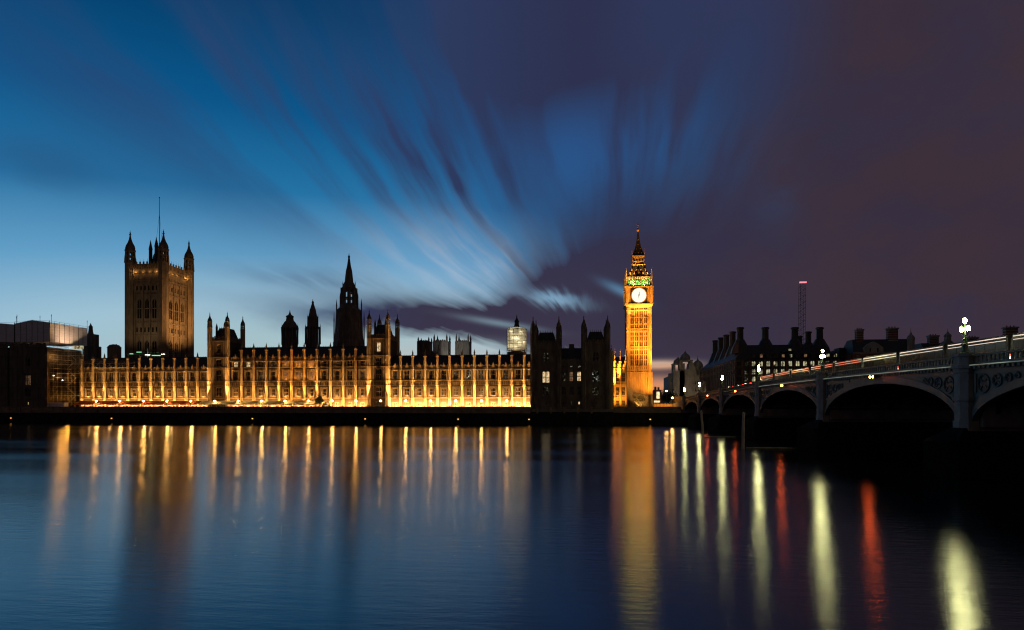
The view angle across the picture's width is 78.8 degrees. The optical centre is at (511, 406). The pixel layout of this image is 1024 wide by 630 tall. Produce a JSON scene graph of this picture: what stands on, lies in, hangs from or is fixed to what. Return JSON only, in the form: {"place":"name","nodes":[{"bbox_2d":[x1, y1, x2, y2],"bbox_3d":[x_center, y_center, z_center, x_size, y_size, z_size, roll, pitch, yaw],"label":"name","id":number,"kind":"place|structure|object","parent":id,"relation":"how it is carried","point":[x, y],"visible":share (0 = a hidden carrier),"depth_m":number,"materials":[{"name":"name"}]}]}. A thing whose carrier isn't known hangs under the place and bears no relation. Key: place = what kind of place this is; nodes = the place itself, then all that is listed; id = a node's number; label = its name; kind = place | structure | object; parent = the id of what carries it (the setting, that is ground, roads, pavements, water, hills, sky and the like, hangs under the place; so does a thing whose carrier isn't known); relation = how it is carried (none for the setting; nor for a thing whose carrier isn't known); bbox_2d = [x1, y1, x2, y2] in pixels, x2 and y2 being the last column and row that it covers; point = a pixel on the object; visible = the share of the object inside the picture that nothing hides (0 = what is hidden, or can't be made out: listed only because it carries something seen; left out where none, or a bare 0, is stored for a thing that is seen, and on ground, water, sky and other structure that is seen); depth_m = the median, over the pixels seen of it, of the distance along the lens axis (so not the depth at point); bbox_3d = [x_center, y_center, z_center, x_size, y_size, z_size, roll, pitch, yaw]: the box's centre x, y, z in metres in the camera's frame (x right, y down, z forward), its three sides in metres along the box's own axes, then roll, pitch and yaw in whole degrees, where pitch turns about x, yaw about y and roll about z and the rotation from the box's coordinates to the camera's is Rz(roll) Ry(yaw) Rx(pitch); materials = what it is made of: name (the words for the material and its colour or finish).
{"place":"outdoors","nodes":[
{"label":"outdoors","id":0,"kind":"place"},
{"bbox_2d":[80,352,207,406],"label":"palace wing","id":1,"kind":"structure","parent":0,"point":[162,378],"depth_m":279.57,"materials":[{"name":"beige stone"}]},
{"bbox_2d":[130,349,179,356],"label":"roof works","id":2,"kind":"structure","parent":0,"point":[159,354],"depth_m":306.32,"materials":[{"name":"metal"}]},
{"bbox_2d":[207,313,244,406],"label":"palace tower","id":3,"kind":"structure","parent":0,"point":[222,342],"depth_m":274.34,"materials":[{"name":"stone"}]},
{"bbox_2d":[216,370,220,380],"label":"window","id":4,"kind":"structure","parent":3,"relation":"in","point":[218,372],"depth_m":274.70,"materials":[{"name":"glass"}]},
{"bbox_2d":[216,387,221,396],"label":"window","id":5,"kind":"structure","parent":3,"relation":"in","point":[218,389],"depth_m":274.63,"materials":[{"name":"glass"}]},
{"bbox_2d":[229,342,366,406],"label":"palace wing","id":6,"kind":"structure","parent":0,"point":[337,375],"depth_m":270.63,"materials":[{"name":"beige stone"}]},
{"bbox_2d":[360,370,364,379],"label":"window","id":7,"kind":"structure","parent":6,"relation":"in","point":[362,372],"depth_m":267.29,"materials":[{"name":"glass"}]},
{"bbox_2d":[367,311,399,406],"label":"palace tower","id":8,"kind":"structure","parent":0,"point":[383,343],"depth_m":265.34,"materials":[{"name":"stone"}]},
{"bbox_2d":[376,387,381,395],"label":"window","id":9,"kind":"structure","parent":8,"relation":"in","point":[378,389],"depth_m":265.79,"materials":[{"name":"glass"}]},
{"bbox_2d":[376,368,381,379],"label":"window","id":10,"kind":"structure","parent":8,"relation":"in","point":[379,370],"depth_m":265.79,"materials":[{"name":"glass"}]},
{"bbox_2d":[376,357,381,364],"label":"window","id":11,"kind":"structure","parent":8,"relation":"in","point":[378,359],"depth_m":265.73,"materials":[{"name":"glass"}]},
{"bbox_2d":[390,349,529,406],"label":"palace wing","id":12,"kind":"structure","parent":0,"point":[474,380],"depth_m":261.93,"materials":[{"name":"beige stone"}]},
{"bbox_2d":[429,370,433,379],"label":"window","id":13,"kind":"structure","parent":12,"relation":"in","point":[431,372],"depth_m":263.40,"materials":[{"name":"glass"}]},
{"bbox_2d":[466,370,470,378],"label":"window","id":14,"kind":"structure","parent":12,"relation":"in","point":[468,372],"depth_m":261.61,"materials":[{"name":"glass"}]},
{"bbox_2d":[491,387,495,395],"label":"window","id":15,"kind":"structure","parent":12,"relation":"in","point":[493,389],"depth_m":260.21,"materials":[{"name":"glass"}]},
{"bbox_2d":[491,370,495,378],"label":"window","id":16,"kind":"structure","parent":12,"relation":"in","point":[493,372],"depth_m":260.34,"materials":[{"name":"glass"}]},
{"bbox_2d":[503,387,507,395],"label":"window","id":17,"kind":"structure","parent":12,"relation":"in","point":[505,389],"depth_m":259.51,"materials":[{"name":"glass"}]},
{"bbox_2d":[503,370,507,378],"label":"window","id":18,"kind":"structure","parent":12,"relation":"in","point":[505,372],"depth_m":259.64,"materials":[{"name":"glass"}]},
{"bbox_2d":[516,387,520,395],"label":"window","id":19,"kind":"structure","parent":12,"relation":"in","point":[518,389],"depth_m":258.81,"materials":[{"name":"glass"}]},
{"bbox_2d":[516,370,520,378],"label":"window","id":20,"kind":"structure","parent":12,"relation":"in","point":[518,372],"depth_m":259.00,"materials":[{"name":"glass"}]},
{"bbox_2d":[0,423,1023,629],"bbox_3d":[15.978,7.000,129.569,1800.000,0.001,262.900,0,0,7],"label":"river water","id":21,"kind":"structure","parent":0,"point":[176,526],"depth_m":34.95,"materials":[{"name":"blue liquid"}]},
{"bbox_2d":[0,407,613,424],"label":"river wall","id":22,"kind":"structure","parent":21,"relation":"in","point":[388,415],"depth_m":257.17,"materials":[{"name":"stone"}]},
{"bbox_2d":[700,410,703,437],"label":"mooring post","id":23,"kind":"object","parent":21,"relation":"in","point":[702,426],"visible":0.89,"depth_m":141.81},
{"bbox_2d":[704,436,735,437],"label":"floating boom","id":24,"kind":"object","parent":21,"relation":"on","point":[720,436],"visible":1,"depth_m":141.22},
{"bbox_2d":[741,412,744,448],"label":"mooring post","id":25,"kind":"object","parent":21,"relation":"in","point":[743,433],"visible":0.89,"depth_m":103.80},
{"bbox_2d":[746,447,796,448],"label":"floating boom","id":26,"kind":"object","parent":21,"relation":"on","point":[769,448],"visible":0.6,"depth_m":103.24,"materials":[{"name":"black"}]},
{"bbox_2d":[679,349,1023,478],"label":"arched bridge","id":27,"kind":"structure","parent":21,"relation":"in","point":[961,415],"depth_m":95.77,"materials":[{"name":"grey stone"}]},
{"bbox_2d":[820,348,824,371],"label":"bridge lamp","id":28,"kind":"object","parent":27,"relation":"on","point":[822,365],"visible":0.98,"depth_m":100.28,"materials":[{"name":"white"}]},
{"bbox_2d":[834,358,862,370],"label":"light trail of traffic","id":29,"kind":"object","parent":27,"relation":"on","point":[848,364],"visible":0.21,"depth_m":100.99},
{"bbox_2d":[862,352,899,372],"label":"light trail of traffic","id":30,"kind":"object","parent":27,"relation":"on","point":[882,359],"visible":0.27,"depth_m":89.42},
{"bbox_2d":[899,345,946,368],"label":"light trail of traffic","id":31,"kind":"object","parent":27,"relation":"on","point":[929,353],"visible":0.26,"depth_m":78.20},
{"bbox_2d":[913,354,919,363],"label":"window","id":32,"kind":"structure","parent":31,"relation":"in","point":[916,357],"depth_m":79.84,"materials":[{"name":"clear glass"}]},
{"bbox_2d":[920,353,926,360],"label":"window","id":33,"kind":"structure","parent":31,"relation":"in","point":[923,356],"depth_m":78.17,"materials":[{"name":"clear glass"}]},
{"bbox_2d":[927,352,934,359],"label":"window","id":34,"kind":"structure","parent":31,"relation":"in","point":[931,355],"depth_m":76.58,"materials":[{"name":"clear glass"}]},
{"bbox_2d":[935,351,942,360],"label":"window","id":35,"kind":"structure","parent":31,"relation":"in","point":[938,354],"depth_m":74.82,"materials":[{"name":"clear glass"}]},
{"bbox_2d":[959,317,970,352],"bbox_3d":[45.380,-7.182,62.415,0.776,3.800,1.490,0,0,7],"label":"bridge lamp","id":36,"kind":"object","parent":27,"relation":"on","point":[964,346],"visible":0.98,"depth_m":62.27,"materials":[{"name":"white"}]},
{"bbox_2d":[946,335,1011,363],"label":"light trail of traffic","id":37,"kind":"object","parent":27,"relation":"on","point":[993,344],"visible":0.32,"depth_m":65.94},
{"bbox_2d":[948,349,955,359],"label":"window","id":38,"kind":"structure","parent":37,"relation":"in","point":[952,351],"depth_m":72.13,"materials":[{"name":"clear glass"}]},
{"bbox_2d":[975,345,984,355],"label":"window","id":39,"kind":"structure","parent":37,"relation":"in","point":[981,348],"depth_m":66.79,"materials":[{"name":"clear glass"}]},
{"bbox_2d":[985,343,994,355],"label":"window","id":40,"kind":"structure","parent":37,"relation":"in","point":[989,348],"depth_m":65.29,"materials":[{"name":"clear glass"}]},
{"bbox_2d":[995,342,1005,354],"bbox_3d":[49.851,-5.946,63.554,0.025,1.200,1.600,0,1,7],"label":"window","id":41,"kind":"structure","parent":37,"relation":"in","point":[1001,346],"depth_m":63.55,"materials":[{"name":"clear glass"}]},
{"bbox_2d":[0,0,1023,403],"label":"sky","id":42,"kind":"structure","parent":0,"point":[477,166],"materials":[{"name":"blue"}]},
{"bbox_2d":[531,409,613,411],"bbox_3d":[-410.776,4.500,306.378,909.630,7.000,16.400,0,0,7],"label":"terrace","id":43,"kind":"structure","parent":0,"point":[575,410],"depth_m":244.48,"materials":[{"name":"black stone"}]},
{"bbox_2d":[48,403,67,406],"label":"site cabin","id":44,"kind":"object","parent":43,"relation":"on","point":[59,405],"visible":0.69,"depth_m":274.65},
{"bbox_2d":[49,343,83,406],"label":"scaffold","id":45,"kind":"object","parent":43,"relation":"on","point":[68,373],"visible":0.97,"depth_m":280.95,"materials":[{"name":"metal"}]},
{"bbox_2d":[74,401,97,406],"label":"marquee","id":46,"kind":"object","parent":43,"relation":"on","point":[85,402],"visible":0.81,"depth_m":274.36,"materials":[{"name":"red fabric"}]},
{"bbox_2d":[72,361,134,403],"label":"scaffold","id":47,"kind":"object","parent":43,"relation":"on","point":[94,367],"visible":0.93,"depth_m":279.61,"materials":[{"name":"metal"}]},
{"bbox_2d":[94,401,118,406],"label":"marquee","id":48,"kind":"object","parent":43,"relation":"on","point":[105,402],"visible":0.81,"depth_m":273.23,"materials":[{"name":"red fabric"}]},
{"bbox_2d":[115,401,138,406],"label":"marquee","id":49,"kind":"object","parent":43,"relation":"on","point":[121,403],"visible":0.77,"depth_m":271.97,"materials":[{"name":"red fabric"}]},
{"bbox_2d":[135,401,159,406],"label":"marquee","id":50,"kind":"object","parent":43,"relation":"on","point":[147,402],"visible":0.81,"depth_m":270.77,"materials":[{"name":"red fabric"}]},
{"bbox_2d":[156,401,179,406],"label":"marquee","id":51,"kind":"object","parent":43,"relation":"on","point":[168,402],"visible":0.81,"depth_m":269.55,"materials":[{"name":"red fabric"}]},
{"bbox_2d":[177,401,200,406],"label":"marquee","id":52,"kind":"object","parent":43,"relation":"on","point":[188,402],"visible":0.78,"depth_m":268.36,"materials":[{"name":"red fabric"}]},
{"bbox_2d":[198,401,219,406],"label":"marquee","id":53,"kind":"object","parent":43,"relation":"on","point":[204,403],"visible":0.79,"depth_m":267.22,"materials":[{"name":"white fabric"}]},
{"bbox_2d":[217,401,237,406],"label":"marquee","id":54,"kind":"object","parent":43,"relation":"on","point":[223,403],"visible":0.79,"depth_m":266.08,"materials":[{"name":"white fabric"}]},
{"bbox_2d":[236,401,258,404],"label":"marquee","id":55,"kind":"object","parent":43,"relation":"on","point":[247,402],"visible":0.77,"depth_m":265.12,"materials":[{"name":"white fabric"}]},
{"bbox_2d":[256,401,277,406],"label":"marquee","id":56,"kind":"object","parent":43,"relation":"on","point":[267,402],"visible":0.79,"depth_m":263.97,"materials":[{"name":"white fabric"}]},
{"bbox_2d":[276,401,297,404],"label":"marquee","id":57,"kind":"object","parent":43,"relation":"on","point":[286,402],"visible":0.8,"depth_m":262.95,"materials":[{"name":"white fabric"}]},
{"bbox_2d":[295,401,318,406],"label":"marquee","id":58,"kind":"object","parent":43,"relation":"on","point":[305,402],"visible":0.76,"depth_m":261.84,"materials":[{"name":"white fabric"}]},
{"bbox_2d":[315,393,324,406],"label":"terrace tree","id":59,"kind":"object","parent":43,"relation":"on","point":[319,399],"visible":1,"depth_m":260.81,"materials":[{"name":"green plant"}]},
{"bbox_2d":[760,374,774,380],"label":"coach","id":60,"kind":"object","parent":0,"point":[767,377],"visible":0.2,"depth_m":146.78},
{"bbox_2d":[775,371,790,378],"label":"coach","id":61,"kind":"object","parent":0,"point":[785,374],"visible":0.27,"depth_m":134.76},
{"bbox_2d":[791,367,810,376],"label":"coach","id":62,"kind":"object","parent":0,"point":[801,372],"visible":0.25,"depth_m":123.36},
{"bbox_2d":[811,363,834,373],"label":"coach","id":63,"kind":"object","parent":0,"point":[828,367],"visible":0.12,"depth_m":110.85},
{"bbox_2d":[1010,332,1023,358],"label":"coach","id":64,"kind":"object","parent":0,"point":[1017,341],"visible":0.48,"depth_m":61.03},
{"bbox_2d":[1014,339,1023,352],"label":"window","id":65,"kind":"structure","parent":64,"relation":"in","point":[1018,344],"depth_m":60.89,"materials":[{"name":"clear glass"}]},
{"label":"bank ground","id":66,"kind":"structure","parent":0,"visible":0},
{"bbox_2d":[0,343,81,406],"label":"palace pavilion","id":67,"kind":"structure","parent":66,"relation":"on","point":[25,375],"depth_m":275.94,"materials":[{"name":"stone"}]},
{"bbox_2d":[0,316,29,345],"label":"roof tent","id":68,"kind":"object","parent":67,"relation":"on","point":[7,333],"visible":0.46,"depth_m":279.90,"materials":[{"name":"fabric"}]},
{"bbox_2d":[25,388,30,396],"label":"window","id":69,"kind":"structure","parent":67,"relation":"in","point":[29,389],"depth_m":275.51,"materials":[{"name":"glass"}]},
{"bbox_2d":[25,375,30,384],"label":"window","id":70,"kind":"structure","parent":67,"relation":"in","point":[29,376],"depth_m":275.64,"materials":[{"name":"glass"}]},
{"bbox_2d":[15,314,87,348],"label":"roof tent","id":71,"kind":"object","parent":67,"relation":"on","point":[41,332],"visible":1,"depth_m":279.36,"materials":[{"name":"fabric"}]},
{"bbox_2d":[82,323,100,367],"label":"stair turret","id":72,"kind":"object","parent":66,"relation":"on","point":[91,349],"visible":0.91,"depth_m":312.78,"materials":[{"name":"stone"}]},
{"bbox_2d":[106,344,120,357],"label":"chimney stack","id":73,"kind":"object","parent":66,"relation":"on","point":[113,350],"visible":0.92,"depth_m":313.18,"materials":[{"name":"stone"}]},
{"bbox_2d":[124,197,193,357],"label":"square tower","id":74,"kind":"structure","parent":66,"relation":"on","point":[159,303],"depth_m":344.67,"materials":[{"name":"stone"}]},
{"bbox_2d":[281,311,298,346],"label":"ventilation turret","id":75,"kind":"object","parent":66,"relation":"on","point":[289,331],"visible":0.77,"depth_m":305.71,"materials":[{"name":"stone"}]},
{"bbox_2d":[305,300,320,346],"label":"ventilation turret","id":76,"kind":"object","parent":66,"relation":"on","point":[312,329],"visible":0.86,"depth_m":304.32,"materials":[{"name":"stone"}]},
{"bbox_2d":[333,255,364,345],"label":"spire tower","id":77,"kind":"structure","parent":66,"relation":"on","point":[348,329],"depth_m":331.12,"materials":[{"name":"stone"}]},
{"bbox_2d":[417,337,432,354],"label":"church tower","id":78,"kind":"structure","parent":66,"relation":"on","point":[423,346],"depth_m":482.18,"materials":[{"name":"stone"}]},
{"bbox_2d":[433,334,450,354],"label":"church tower","id":79,"kind":"structure","parent":66,"relation":"on","point":[442,347],"depth_m":511.44,"materials":[{"name":"grey stone"}]},
{"bbox_2d":[455,334,471,354],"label":"church tower","id":80,"kind":"structure","parent":66,"relation":"on","point":[465,346],"depth_m":519.47,"materials":[{"name":"grey stone"}]},
{"bbox_2d":[507,316,526,353],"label":"wrapped turret","id":81,"kind":"object","parent":66,"relation":"on","point":[516,339],"visible":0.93,"depth_m":294.19,"materials":[{"name":"fabric"}]},
{"bbox_2d":[530,316,610,408],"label":"palace pavilion","id":82,"kind":"structure","parent":66,"relation":"on","point":[571,377],"depth_m":246.38,"materials":[{"name":"stone"}]},
{"bbox_2d":[542,386,549,395],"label":"window","id":83,"kind":"structure","parent":82,"relation":"in","point":[545,389],"depth_m":247.57,"materials":[{"name":"glass"}]},
{"bbox_2d":[542,371,549,382],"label":"window","id":84,"kind":"structure","parent":82,"relation":"in","point":[545,374],"depth_m":247.57,"materials":[{"name":"glass"}]},
{"bbox_2d":[543,352,548,361],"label":"window","id":85,"kind":"structure","parent":82,"relation":"in","point":[545,354],"depth_m":247.57,"materials":[{"name":"glass"}]},
{"bbox_2d":[592,386,598,394],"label":"window","id":86,"kind":"structure","parent":82,"relation":"in","point":[593,387],"depth_m":245.22,"materials":[{"name":"glass"}]},
{"bbox_2d":[592,371,598,382],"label":"window","id":87,"kind":"structure","parent":82,"relation":"in","point":[593,372],"depth_m":245.22,"materials":[{"name":"glass"}]},
{"bbox_2d":[593,352,598,360],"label":"window","id":88,"kind":"structure","parent":82,"relation":"in","point":[597,353],"depth_m":245.10,"materials":[{"name":"glass"}]},
{"bbox_2d":[610,345,613,408],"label":"corner turret","id":89,"kind":"object","parent":66,"relation":"on","point":[611,379],"visible":0.76,"depth_m":273.78,"materials":[{"name":"stone"}]},
{"bbox_2d":[614,350,627,406],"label":"palace range","id":90,"kind":"structure","parent":66,"relation":"on","point":[620,381],"depth_m":295.38,"materials":[{"name":"stone"}]},
{"bbox_2d":[623,224,652,406],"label":"clock tower","id":91,"kind":"structure","parent":66,"relation":"on","point":[637,299],"depth_m":309.63,"materials":[{"name":"stone"}]},
{"bbox_2d":[633,393,648,405],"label":"tree","id":92,"kind":"object","parent":66,"relation":"on","point":[641,399],"visible":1,"depth_m":296.21,"materials":[{"name":"green plant"}]},
{"bbox_2d":[653,396,682,406],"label":"wall","id":93,"kind":"structure","parent":66,"relation":"on","point":[676,399],"depth_m":279.94,"materials":[{"name":"stone"}]},
{"bbox_2d":[661,389,680,403],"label":"street tree","id":94,"kind":"object","parent":66,"relation":"on","point":[670,395],"visible":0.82,"depth_m":363.25,"materials":[{"name":"black plant"}]},
{"bbox_2d":[664,351,702,403],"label":"government block","id":95,"kind":"structure","parent":66,"relation":"on","point":[681,378],"depth_m":384.66,"materials":[{"name":"grey stone"}]},
{"bbox_2d":[700,327,839,392],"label":"office house","id":96,"kind":"structure","parent":66,"relation":"on","point":[735,362],"depth_m":291.56,"materials":[{"name":"black stone"}]},
{"bbox_2d":[798,282,806,343],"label":"distant high-rise tower","id":97,"kind":"structure","parent":66,"relation":"on","point":[802,309],"depth_m":495.42,"materials":[{"name":"metal"}]},
{"bbox_2d":[830,348,845,360],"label":"dark block","id":98,"kind":"structure","parent":66,"relation":"on","point":[840,353],"depth_m":293.28,"materials":[{"name":"brown metal"}]},
{"bbox_2d":[844,326,914,360],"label":"brick house","id":99,"kind":"structure","parent":66,"relation":"on","point":[859,346],"depth_m":284.20,"materials":[{"name":"black brick"}]},
{"bbox_2d":[915,330,953,348],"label":"brick house","id":100,"kind":"structure","parent":66,"relation":"on","point":[932,340],"depth_m":293.66,"materials":[{"name":"brown brick"}]},
{"bbox_2d":[966,325,1018,340],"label":"brick house","id":101,"kind":"structure","parent":66,"relation":"on","point":[1010,330],"depth_m":283.53,"materials":[{"name":"brown brick"}]},
{"bbox_3d":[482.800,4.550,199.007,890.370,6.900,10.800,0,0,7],"label":"embankment ground","id":102,"kind":"structure","parent":0,"visible":0},
{"bbox_2d":[613,407,693,424],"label":"embankment wall","id":103,"kind":"structure","parent":102,"relation":"on","point":[655,415],"depth_m":245.51,"materials":[{"name":"stone"}]},
{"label":"approach road","id":104,"kind":"structure","parent":0,"visible":0},
{"bbox_2d":[653,387,661,403],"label":"kiosk block","id":105,"kind":"structure","parent":104,"relation":"on","point":[657,396],"depth_m":344.69,"materials":[{"name":"brick"}]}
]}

